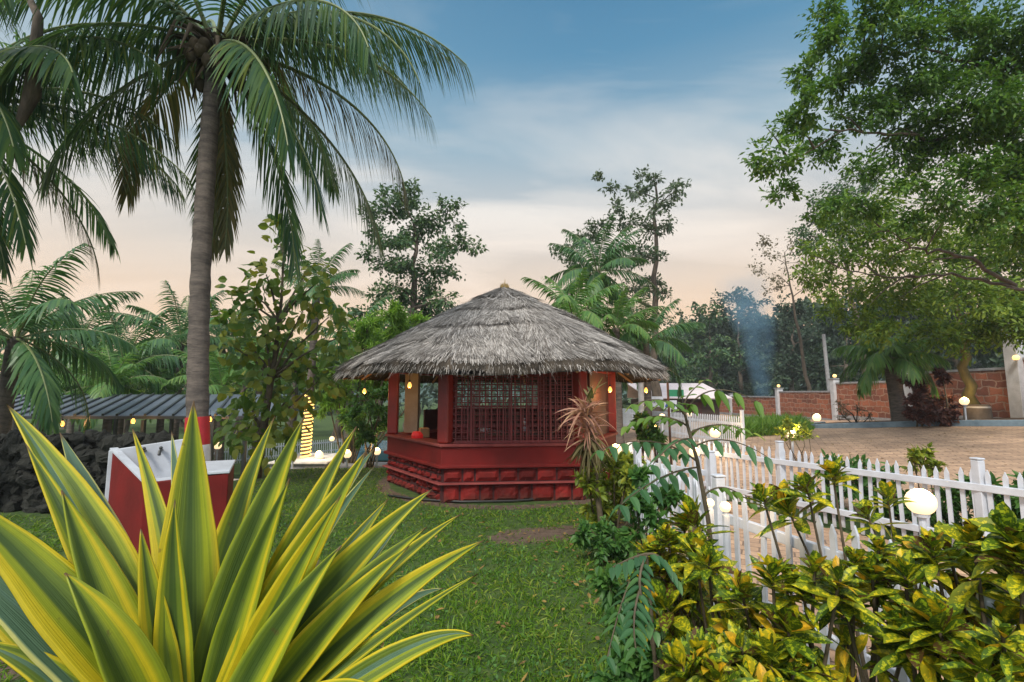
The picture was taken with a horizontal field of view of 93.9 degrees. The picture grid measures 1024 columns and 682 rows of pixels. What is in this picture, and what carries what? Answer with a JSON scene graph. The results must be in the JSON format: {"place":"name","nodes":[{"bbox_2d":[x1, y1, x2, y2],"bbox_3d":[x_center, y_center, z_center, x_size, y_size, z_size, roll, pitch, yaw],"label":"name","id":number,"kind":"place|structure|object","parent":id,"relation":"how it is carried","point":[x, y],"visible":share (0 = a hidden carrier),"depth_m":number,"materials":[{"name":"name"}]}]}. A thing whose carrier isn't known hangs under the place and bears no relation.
{"place":"outdoors","nodes":[
{"label":"outdoors","id":0,"kind":"place"},
{"bbox_2d":[411,427,429,438],"bbox_3d":[-1.586,1.585,8.242,0.302,0.168,0.220,3,-7,-23],"label":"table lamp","id":1,"kind":"object","parent":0,"point":[423,433],"visible":1,"depth_m":8.19,"materials":[{"name":"red"}]},
{"bbox_2d":[0,398,957,681],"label":"ground","id":2,"kind":"structure","parent":0,"point":[322,430],"depth_m":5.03,"materials":[{"name":"plant"}]},
{"bbox_2d":[0,346,95,432],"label":"coconut palm","id":3,"kind":"object","parent":2,"relation":"on","point":[62,386],"visible":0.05,"depth_m":16.79,"materials":[{"name":"green plant"}]},
{"bbox_2d":[0,243,142,434],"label":"coconut palm","id":4,"kind":"object","parent":2,"relation":"on","point":[38,379],"visible":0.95,"depth_m":10.55,"materials":[{"name":"green plant"}]},
{"bbox_2d":[0,288,143,432],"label":"coconut palm","id":5,"kind":"object","parent":2,"relation":"on","point":[70,428],"visible":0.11,"depth_m":23.73,"materials":[{"name":"green plant"}]},
{"bbox_2d":[0,429,175,512],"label":"rubble wall","id":6,"kind":"structure","parent":2,"relation":"on","point":[20,488],"depth_m":6.77,"materials":[{"name":"grey stone"}]},
{"bbox_2d":[0,0,194,290],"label":"coconut palm","id":7,"kind":"object","parent":2,"relation":"on","point":[13,145],"visible":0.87,"depth_m":6.27,"materials":[{"name":"green plant"}]},
{"bbox_2d":[56,341,168,433],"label":"coconut palm","id":8,"kind":"object","parent":2,"relation":"on","point":[124,370],"visible":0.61,"depth_m":15.83,"materials":[{"name":"green plant"}]},
{"bbox_2d":[51,293,187,434],"bbox_3d":[-14.535,1.732,17.747,5.181,6.490,4.443,-5,-8,37],"label":"coconut palm","id":9,"kind":"object","parent":2,"relation":"on","point":[155,344],"visible":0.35,"depth_m":17.84,"materials":[{"name":"green plant"}]},
{"bbox_2d":[14,393,273,476],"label":"open shed","id":10,"kind":"structure","parent":2,"relation":"on","point":[171,407],"depth_m":12.95,"materials":[{"name":"metal"}]},
{"bbox_2d":[108,356,184,432],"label":"round tree","id":11,"kind":"object","parent":2,"relation":"on","point":[127,423],"visible":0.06,"depth_m":35.23,"materials":[{"name":"green plant"}]},
{"bbox_2d":[112,358,186,432],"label":"coconut palm","id":12,"kind":"object","parent":2,"relation":"on","point":[160,423],"visible":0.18,"depth_m":18.70,"materials":[{"name":"green plant"}]},
{"bbox_2d":[105,439,235,553],"bbox_3d":[-3.854,1.705,5.319,1.290,1.159,0.959,3,-7,-25],"label":"wash station","id":13,"kind":"object","parent":2,"relation":"on","point":[124,496],"visible":0.51,"depth_m":5.18,"materials":[{"name":"red paint"}]},
{"bbox_2d":[93,280,264,439],"bbox_3d":[-14.382,1.470,21.021,6.540,7.718,6.358,0,-6,0],"label":"coconut palm","id":14,"kind":"object","parent":2,"relation":"on","point":[181,328],"visible":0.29,"depth_m":20.65,"materials":[{"name":"green plant"}]},
{"bbox_2d":[167,345,288,460],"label":"coconut palm","id":15,"kind":"object","parent":2,"relation":"on","point":[219,375],"visible":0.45,"depth_m":16.65,"materials":[{"name":"green plant"}]},
{"bbox_2d":[170,294,286,455],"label":"coconut palm","id":16,"kind":"object","parent":2,"relation":"on","point":[231,333],"visible":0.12,"depth_m":22.95,"materials":[{"name":"green plant"}]},
{"bbox_2d":[0,0,475,460],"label":"coconut palm","id":17,"kind":"object","parent":2,"relation":"on","point":[213,55],"visible":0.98,"depth_m":6.56,"materials":[{"name":"green plant"}]},
{"bbox_2d":[0,401,483,681],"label":"variegated agave","id":18,"kind":"object","parent":2,"relation":"on","point":[195,595],"visible":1,"depth_m":1.08,"materials":[{"name":"green plant"}]},
{"bbox_2d":[226,351,291,432],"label":"round tree","id":19,"kind":"object","parent":2,"relation":"on","point":[240,390],"visible":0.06,"depth_m":35.23,"materials":[{"name":"green plant"}]},
{"bbox_2d":[209,328,316,449],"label":"coconut palm","id":20,"kind":"object","parent":2,"relation":"on","point":[261,356],"visible":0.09,"depth_m":18.80,"materials":[{"name":"green plant"}]},
{"bbox_2d":[214,439,341,462],"bbox_3d":[-10.058,4.988,21.710,0.544,0.871,7.374,-4,-7,34],"label":"picket fence","id":21,"kind":"object","parent":2,"relation":"on","point":[297,445],"visible":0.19,"depth_m":22.06,"materials":[{"name":"white paint"}]},
{"bbox_2d":[209,213,362,477],"bbox_3d":[-4.596,0.052,9.698,3.422,5.507,2.277,0,-6,0],"label":"teak tree","id":22,"kind":"object","parent":2,"relation":"on","point":[242,323],"visible":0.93,"depth_m":9.47,"materials":[{"name":"green plant"}]},
{"bbox_2d":[248,340,335,426],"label":"round tree","id":23,"kind":"object","parent":2,"relation":"on","point":[296,391],"visible":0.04,"depth_m":31.84,"materials":[{"name":"green plant"}]},
{"bbox_2d":[263,239,366,456],"bbox_3d":[-5.642,0.623,13.586,2.776,6.897,2.748,0,-6,0],"label":"coconut palm","id":24,"kind":"object","parent":2,"relation":"on","point":[307,440],"visible":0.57,"depth_m":13.59,"materials":[{"name":"green plant"}]},
{"bbox_2d":[268,453,386,468],"bbox_3d":[-4.845,3.511,13.198,2.871,0.590,1.950,0,-6,0],"label":"stone ledge","id":25,"kind":"object","parent":2,"relation":"on","point":[311,461],"visible":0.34,"depth_m":12.59,"materials":[{"name":"grey concrete"}]},
{"bbox_2d":[295,332,369,440],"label":"round tree","id":26,"kind":"object","parent":2,"relation":"on","point":[338,429],"visible":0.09,"depth_m":29.13,"materials":[{"name":"green plant"}]},
{"bbox_2d":[288,295,392,439],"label":"coconut palm","id":27,"kind":"object","parent":2,"relation":"on","point":[373,307],"visible":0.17,"depth_m":17.01,"materials":[{"name":"green plant"}]},
{"bbox_2d":[335,440,387,460],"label":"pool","id":28,"kind":"structure","parent":2,"relation":"on","point":[382,447],"depth_m":14.52,"materials":[{"name":"liquid"}]},
{"bbox_2d":[335,383,402,468],"bbox_3d":[-3.645,2.226,11.826,1.588,2.363,1.824,0,-6,0],"label":"dark bush","id":29,"kind":"object","parent":2,"relation":"on","point":[365,432],"visible":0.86,"depth_m":11.55,"materials":[{"name":"green plant"}]},
{"bbox_2d":[315,298,431,462],"bbox_3d":[-3.927,1.358,13.067,3.155,4.889,2.582,-4,-7,31],"label":"bamboo clump","id":30,"kind":"object","parent":2,"relation":"on","point":[369,328],"visible":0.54,"depth_m":12.84,"materials":[{"name":"green plant"}]},
{"bbox_2d":[345,177,488,431],"bbox_3d":[-4.834,-1.746,24.971,7.336,13.999,5.099,0,-6,0],"label":"broad tree","id":31,"kind":"object","parent":2,"relation":"on","point":[400,241],"visible":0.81,"depth_m":24.90,"materials":[{"name":"green plant"}]},
{"bbox_2d":[388,494,533,502],"bbox_3d":[-0.008,2.460,7.648,3.854,0.031,0.908,2,-6,-14],"label":"hose","id":32,"kind":"object","parent":2,"relation":"on","point":[464,501],"visible":0.54,"depth_m":7.19,"materials":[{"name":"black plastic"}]},
{"bbox_2d":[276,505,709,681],"bbox_3d":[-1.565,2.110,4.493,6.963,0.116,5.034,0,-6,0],"label":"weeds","id":33,"kind":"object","parent":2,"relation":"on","point":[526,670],"visible":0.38,"depth_m":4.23,"materials":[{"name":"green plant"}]},
{"bbox_2d":[0,295,1002,415],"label":"woods","id":34,"kind":"object","parent":2,"relation":"on","point":[748,377],"visible":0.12,"depth_m":63.97,"materials":[{"name":"green plant"}]},
{"bbox_2d":[330,282,673,502],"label":"thatched pavilion","id":35,"kind":"structure","parent":2,"relation":"on","point":[504,333],"depth_m":7.41,"materials":[{"name":"red paint"}]},
{"bbox_2d":[478,430,554,439],"bbox_3d":[0.100,2.175,9.420,1.500,0.760,0.800,0,-6,0],"label":"dining table","id":36,"kind":"object","parent":35,"relation":"on","point":[495,434],"visible":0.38,"depth_m":9.07,"materials":[{"name":"brown wood"}]},
{"bbox_2d":[520,268,627,338],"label":"coconut palm","id":37,"kind":"object","parent":2,"relation":"on","point":[565,302],"visible":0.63,"depth_m":14.91,"materials":[{"name":"green plant"}]},
{"bbox_2d":[554,379,616,529],"bbox_3d":[0.777,1.370,5.334,0.705,1.935,0.687,5,-8,-39],"label":"dracaena","id":38,"kind":"object","parent":2,"relation":"on","point":[588,446],"visible":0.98,"depth_m":5.32,"materials":[{"name":"brown plant"}]},
{"bbox_2d":[544,214,659,327],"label":"coconut palm","id":39,"kind":"object","parent":2,"relation":"on","point":[607,262],"visible":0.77,"depth_m":20.08,"materials":[{"name":"green plant"}]},
{"bbox_2d":[569,515,636,564],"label":"ground plant","id":40,"kind":"object","parent":2,"relation":"on","point":[615,545],"visible":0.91,"depth_m":4.67,"materials":[{"name":"green plant"}]},
{"bbox_2d":[574,443,646,531],"bbox_3d":[1.195,1.796,5.631,0.875,1.164,1.212,-2,-7,19],"label":"garden shrub","id":41,"kind":"object","parent":2,"relation":"on","point":[614,482],"visible":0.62,"depth_m":5.57,"materials":[{"name":"green plant"}]},
{"bbox_2d":[549,164,691,414],"bbox_3d":[6.103,-2.744,27.035,8.252,15.004,4.819,0,-6,0],"label":"airy tree","id":42,"kind":"object","parent":2,"relation":"on","point":[654,254],"visible":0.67,"depth_m":26.76,"materials":[{"name":"green plant"}]},
{"bbox_2d":[581,287,667,444],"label":"coconut palm","id":43,"kind":"object","parent":2,"relation":"on","point":[634,326],"visible":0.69,"depth_m":15.43,"materials":[{"name":"green plant"}]},
{"bbox_2d":[586,562,662,647],"bbox_3d":[0.724,1.777,3.013,0.490,0.696,0.500,0,-6,0],"label":"ground plant","id":44,"kind":"object","parent":2,"relation":"on","point":[604,590],"visible":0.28,"depth_m":3.02,"materials":[{"name":"green plant"}]},
{"bbox_2d":[583,635,670,681],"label":"ground plant","id":45,"kind":"object","parent":2,"relation":"on","point":[636,667],"visible":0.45,"depth_m":2.32,"materials":[{"name":"green plant"}]},
{"bbox_2d":[597,552,682,679],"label":"tree sapling","id":46,"kind":"object","parent":2,"relation":"on","point":[635,583],"visible":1,"depth_m":1.55,"materials":[{"name":"green plant"}]},
{"bbox_2d":[638,382,643,452],"bbox_3d":[3.624,2.074,13.354,0.200,2.460,0.200,0,-6,0],"label":"concrete post","id":47,"kind":"object","parent":2,"relation":"on","point":[641,393],"depth_m":13.35,"materials":[{"name":"white concrete"}]},
{"bbox_2d":[630,410,667,462],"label":"round bush","id":48,"kind":"object","parent":2,"relation":"on","point":[651,432],"visible":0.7,"depth_m":8.68,"materials":[{"name":"green plant"}]},
{"bbox_2d":[617,463,684,567],"bbox_3d":[1.168,1.600,3.998,0.538,1.192,0.591,-4,-7,33],"label":"garden shrub","id":49,"kind":"object","parent":2,"relation":"on","point":[652,514],"visible":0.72,"depth_m":3.94,"materials":[{"name":"green plant"}]},
{"bbox_2d":[607,290,705,426],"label":"coconut palm","id":50,"kind":"object","parent":2,"relation":"on","point":[631,338],"visible":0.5,"depth_m":16.74,"materials":[{"name":"green plant"}]},
{"bbox_2d":[625,551,697,677],"bbox_3d":[0.700,1.490,2.156,0.362,1.014,0.318,6,-8,-43],"label":"croton","id":51,"kind":"object","parent":2,"relation":"on","point":[669,635],"visible":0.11,"depth_m":2.20,"materials":[{"name":"green plant"}]},
{"bbox_2d":[626,442,715,528],"bbox_3d":[1.985,1.882,6.082,0.108,1.071,1.346,5,-8,-36],"label":"picket fence","id":52,"kind":"object","parent":2,"relation":"on","point":[710,463],"visible":0.3,"depth_m":5.76,"materials":[{"name":"white paint"}]},
{"bbox_2d":[345,426,1005,681],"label":"fallen leaves","id":53,"kind":"object","parent":2,"relation":"on","point":[576,584],"visible":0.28,"depth_m":4.49,"materials":[{"name":"brown plant"}]},
{"bbox_2d":[649,308,707,382],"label":"forest tree","id":54,"kind":"object","parent":2,"relation":"on","point":[676,365],"visible":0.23,"depth_m":58.58,"materials":[{"name":"green plant"}]},
{"bbox_2d":[627,383,732,421],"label":"roadside house","id":55,"kind":"structure","parent":2,"relation":"on","point":[698,403],"depth_m":31.24,"materials":[{"name":"white wood"}]},
{"bbox_2d":[590,379,772,602],"bbox_3d":[0.960,1.126,2.636,1.304,1.832,0.724,3,-7,-23],"label":"tree sapling","id":56,"kind":"object","parent":2,"relation":"on","point":[719,395],"visible":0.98,"depth_m":2.59,"materials":[{"name":"green plant"}]},
{"bbox_2d":[622,408,745,450],"bbox_3d":[5.533,2.996,17.576,0.183,1.275,10.521,1,-6,-5],"label":"picket fence","id":57,"kind":"object","parent":2,"relation":"on","point":[690,419],"visible":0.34,"depth_m":14.70,"materials":[{"name":"white paint"}]},
{"bbox_2d":[627,493,746,649],"bbox_3d":[0.864,1.371,2.229,0.597,1.267,0.759,-6,-9,44],"label":"croton","id":58,"kind":"object","parent":2,"relation":"on","point":[694,546],"visible":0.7,"depth_m":2.17,"materials":[{"name":"green plant"}]},
{"bbox_2d":[676,301,746,389],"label":"forest tree","id":59,"kind":"object","parent":2,"relation":"on","point":[715,363],"visible":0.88,"depth_m":51.96,"materials":[{"name":"green plant"}]},
{"bbox_2d":[652,626,796,681],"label":"croton","id":60,"kind":"object","parent":2,"relation":"on","point":[692,657],"visible":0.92,"depth_m":1.52,"materials":[{"name":"green plant"}]},
{"bbox_2d":[720,502,731,589],"bbox_3d":[1.427,1.537,3.152,0.070,0.925,0.070,0,-6,0],"label":"globe lamp","id":61,"kind":"object","parent":2,"relation":"on","point":[725,507],"visible":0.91,"depth_m":3.17,"materials":[{"name":"white paint"}]},
{"bbox_2d":[691,286,790,395],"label":"forest tree","id":62,"kind":"object","parent":2,"relation":"on","point":[744,328],"visible":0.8,"depth_m":55.70,"materials":[{"name":"green plant"}]},
{"bbox_2d":[731,396,775,416],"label":"block wall","id":63,"kind":"structure","parent":2,"relation":"on","point":[768,403],"depth_m":32.28,"materials":[{"name":"red brick"}]},
{"bbox_2d":[741,482,808,644],"bbox_3d":[1.390,1.360,2.358,0.573,1.314,0.251,2,-6,-16],"label":"croton","id":64,"kind":"object","parent":2,"relation":"on","point":[760,492],"visible":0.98,"depth_m":2.36,"materials":[{"name":"green plant"}]},
{"bbox_2d":[746,233,827,390],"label":"bare tree","id":65,"kind":"object","parent":2,"relation":"on","point":[805,376],"visible":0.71,"depth_m":29.84,"materials":[{"name":"brown plant"}]},
{"bbox_2d":[747,291,836,395],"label":"forest tree","id":66,"kind":"object","parent":2,"relation":"on","point":[791,335],"visible":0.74,"depth_m":51.57,"materials":[{"name":"green plant"}]},
{"bbox_2d":[773,414,819,461],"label":"yellow shrub","id":67,"kind":"object","parent":2,"relation":"on","point":[804,434],"visible":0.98,"depth_m":10.09,"materials":[{"name":"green plant"}]},
{"bbox_2d":[706,550,895,681],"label":"croton","id":68,"kind":"object","parent":2,"relation":"on","point":[783,638],"visible":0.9,"depth_m":1.73,"materials":[{"name":"green plant"}]},
{"bbox_2d":[779,391,831,419],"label":"block wall","id":69,"kind":"structure","parent":2,"relation":"on","point":[808,404],"depth_m":26.49,"materials":[{"name":"red brick"}]},
{"bbox_2d":[753,455,868,681],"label":"croton","id":70,"kind":"object","parent":2,"relation":"on","point":[785,508],"visible":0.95,"depth_m":2.68,"materials":[{"name":"green plant"}]},
{"bbox_2d":[787,449,852,504],"bbox_3d":[4.440,2.017,6.875,0.868,0.940,0.677,-3,-7,27],"label":"fence plant","id":71,"kind":"object","parent":2,"relation":"on","point":[827,482],"visible":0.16,"depth_m":6.79,"materials":[{"name":"green plant"}]},
{"bbox_2d":[633,447,1015,681],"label":"picket fence","id":72,"kind":"object","parent":2,"relation":"on","point":[788,539],"visible":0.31,"depth_m":3.29,"materials":[{"name":"white paint"}]},
{"bbox_2d":[822,334,829,390],"bbox_3d":[17.816,1.990,26.943,0.345,4.791,0.240,0,-6,0],"label":"utility pole","id":73,"kind":"object","parent":2,"relation":"on","point":[826,364],"visible":0.57,"depth_m":26.97,"materials":[{"name":"grey concrete"}]},
{"bbox_2d":[828,378,839,419],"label":"wall pillar","id":74,"kind":"structure","parent":2,"relation":"on","point":[833,391],"depth_m":24.15,"materials":[{"name":"grey concrete"}]},
{"bbox_2d":[797,310,881,389],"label":"forest tree","id":75,"kind":"object","parent":2,"relation":"on","point":[812,376],"visible":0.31,"depth_m":46.76,"materials":[{"name":"green plant"}]},
{"bbox_2d":[786,160,897,373],"bbox_3d":[17.585,-2.919,25.797,6.216,14.338,4.078,3,-7,-25],"label":"grey green tree","id":76,"kind":"object","parent":2,"relation":"on","point":[865,189],"visible":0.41,"depth_m":25.78,"materials":[{"name":"green plant"}]},
{"bbox_2d":[693,439,1023,549],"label":"picket fence","id":77,"kind":"object","parent":2,"relation":"on","point":[981,487],"visible":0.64,"depth_m":5.27,"materials":[{"name":"white paint"}]},
{"bbox_2d":[820,453,896,519],"bbox_3d":[4.489,1.948,6.307,1.098,0.948,0.454,1,-6,-7],"label":"fence plant","id":78,"kind":"object","parent":2,"relation":"on","point":[855,482],"visible":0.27,"depth_m":6.28,"materials":[{"name":"green plant"}]},
{"bbox_2d":[835,381,890,420],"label":"block wall","id":79,"kind":"structure","parent":2,"relation":"on","point":[877,401],"depth_m":22.08,"materials":[{"name":"red brick"}]},
{"bbox_2d":[845,480,913,589],"bbox_3d":[2.139,1.442,2.742,0.570,1.234,0.329,4,-8,-34],"label":"croton","id":80,"kind":"object","parent":2,"relation":"on","point":[886,491],"visible":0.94,"depth_m":2.80,"materials":[{"name":"green plant"}]},
{"bbox_2d":[737,0,1023,304],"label":"overhanging tree","id":81,"kind":"object","parent":2,"relation":"on","point":[996,117],"visible":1,"depth_m":8.89,"materials":[{"name":"green plant"}]},
{"bbox_2d":[863,462,908,529],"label":"fence plant","id":82,"kind":"object","parent":2,"relation":"on","point":[885,510],"visible":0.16,"depth_m":5.66,"materials":[{"name":"green plant"}]},
{"bbox_2d":[842,278,934,380],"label":"forest tree","id":83,"kind":"object","parent":2,"relation":"on","point":[895,320],"visible":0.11,"depth_m":37.50,"materials":[{"name":"green plant"}]},
{"bbox_2d":[816,533,964,681],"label":"croton","id":84,"kind":"object","parent":2,"relation":"on","point":[879,573],"visible":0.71,"depth_m":1.76,"materials":[{"name":"green plant"}]},
{"bbox_2d":[811,418,1023,427],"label":"planting bed","id":85,"kind":"object","parent":2,"relation":"on","point":[973,422],"visible":0.5,"depth_m":15.27,"materials":[{"name":"concrete"}]},
{"bbox_2d":[833,398,879,422],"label":"dry shrub","id":86,"kind":"object","parent":85,"relation":"on","point":[849,413],"visible":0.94,"depth_m":16.89,"materials":[{"name":"brown plant"}]},
{"bbox_2d":[831,323,951,421],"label":"fat palm","id":87,"kind":"object","parent":85,"relation":"on","point":[893,361],"visible":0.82,"depth_m":15.78,"materials":[{"name":"green plant"}]},
{"bbox_2d":[785,189,1023,419],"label":"leaning tree","id":88,"kind":"object","parent":85,"relation":"on","point":[1006,315],"visible":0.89,"depth_m":14.28,"materials":[{"name":"green plant"}]},
{"bbox_2d":[896,374,931,426],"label":"red shrub","id":89,"kind":"object","parent":85,"relation":"in","point":[915,397],"visible":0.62,"depth_m":14.60,"materials":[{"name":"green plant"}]},
{"bbox_2d":[909,367,961,426],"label":"red shrub","id":90,"kind":"object","parent":85,"relation":"in","point":[942,411],"visible":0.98,"depth_m":14.55,"materials":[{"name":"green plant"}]},
{"bbox_2d":[904,488,937,536],"bbox_3d":[3.112,1.586,3.600,0.196,0.924,0.196,0,-6,0],"label":"globe lamp","id":91,"kind":"object","parent":2,"relation":"on","point":[922,507],"visible":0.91,"depth_m":3.59,"materials":[{"name":"white glass"}]},
{"bbox_2d":[901,442,946,493],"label":"yellow shrub","id":92,"kind":"object","parent":2,"relation":"on","point":[915,455],"visible":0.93,"depth_m":6.04,"materials":[{"name":"green plant"}]},
{"bbox_2d":[897,469,973,535],"bbox_3d":[4.759,1.840,5.266,0.874,0.905,0.688,-2,-7,20],"label":"fence plant","id":93,"kind":"object","parent":2,"relation":"on","point":[956,499],"visible":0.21,"depth_m":5.15,"materials":[{"name":"green plant"}]},
{"bbox_2d":[856,501,1023,681],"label":"croton","id":94,"kind":"object","parent":2,"relation":"on","point":[931,620],"visible":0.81,"depth_m":1.60,"materials":[{"name":"green plant"}]},
{"bbox_2d":[911,279,994,370],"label":"forest tree","id":95,"kind":"object","parent":2,"relation":"on","point":[983,357],"visible":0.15,"depth_m":33.90,"materials":[{"name":"green plant"}]},
{"bbox_2d":[924,367,1009,418],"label":"block wall","id":96,"kind":"structure","parent":2,"relation":"on","point":[991,391],"depth_m":16.48,"materials":[{"name":"red brick"}]},
{"bbox_2d":[925,615,1023,681],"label":"croton","id":97,"kind":"object","parent":2,"relation":"on","point":[987,655],"visible":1,"depth_m":1.36,"materials":[{"name":"green plant"}]},
{"bbox_2d":[975,593,995,626],"bbox_3d":[1.660,1.350,1.614,0.072,0.965,0.072,0,-6,0],"label":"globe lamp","id":98,"kind":"object","parent":2,"relation":"on","point":[989,602],"visible":0.13,"depth_m":1.64,"materials":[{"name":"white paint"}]},
{"bbox_2d":[956,266,1022,367],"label":"forest tree","id":99,"kind":"object","parent":2,"relation":"on","point":[998,361],"visible":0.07,"depth_m":30.17,"materials":[{"name":"green plant"}]},
{"bbox_2d":[966,471,1020,517],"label":"fence plant","id":100,"kind":"object","parent":2,"relation":"on","point":[998,497],"visible":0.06,"depth_m":4.68,"materials":[{"name":"green plant"}]},
{"bbox_2d":[996,470,1023,520],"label":"fence plant","id":101,"kind":"object","parent":2,"relation":"on","point":[1015,508],"visible":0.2,"depth_m":4.60,"materials":[{"name":"green plant"}]},
{"bbox_2d":[1003,328,1023,417],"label":"wall pillar","id":102,"kind":"structure","parent":2,"relation":"on","point":[1014,371],"depth_m":15.40,"materials":[{"name":"grey concrete"}]},
{"bbox_2d":[0,0,1023,380],"label":"sky","id":103,"kind":"structure","parent":0,"point":[566,91],"materials":[{"name":"blue"}]},
{"bbox_2d":[281,335,881,401],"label":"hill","id":104,"kind":"structure","parent":0,"point":[427,393],"depth_m":151.40,"materials":[{"name":"green plant"}]},
{"bbox_2d":[718,410,816,438],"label":"grass hedge","id":105,"kind":"object","parent":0,"point":[761,426],"depth_m":15.59,"materials":[{"name":"green plant"}]},
{"bbox_2d":[621,414,1023,681],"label":"pavement","id":106,"kind":"structure","parent":0,"point":[999,448],"depth_m":10.79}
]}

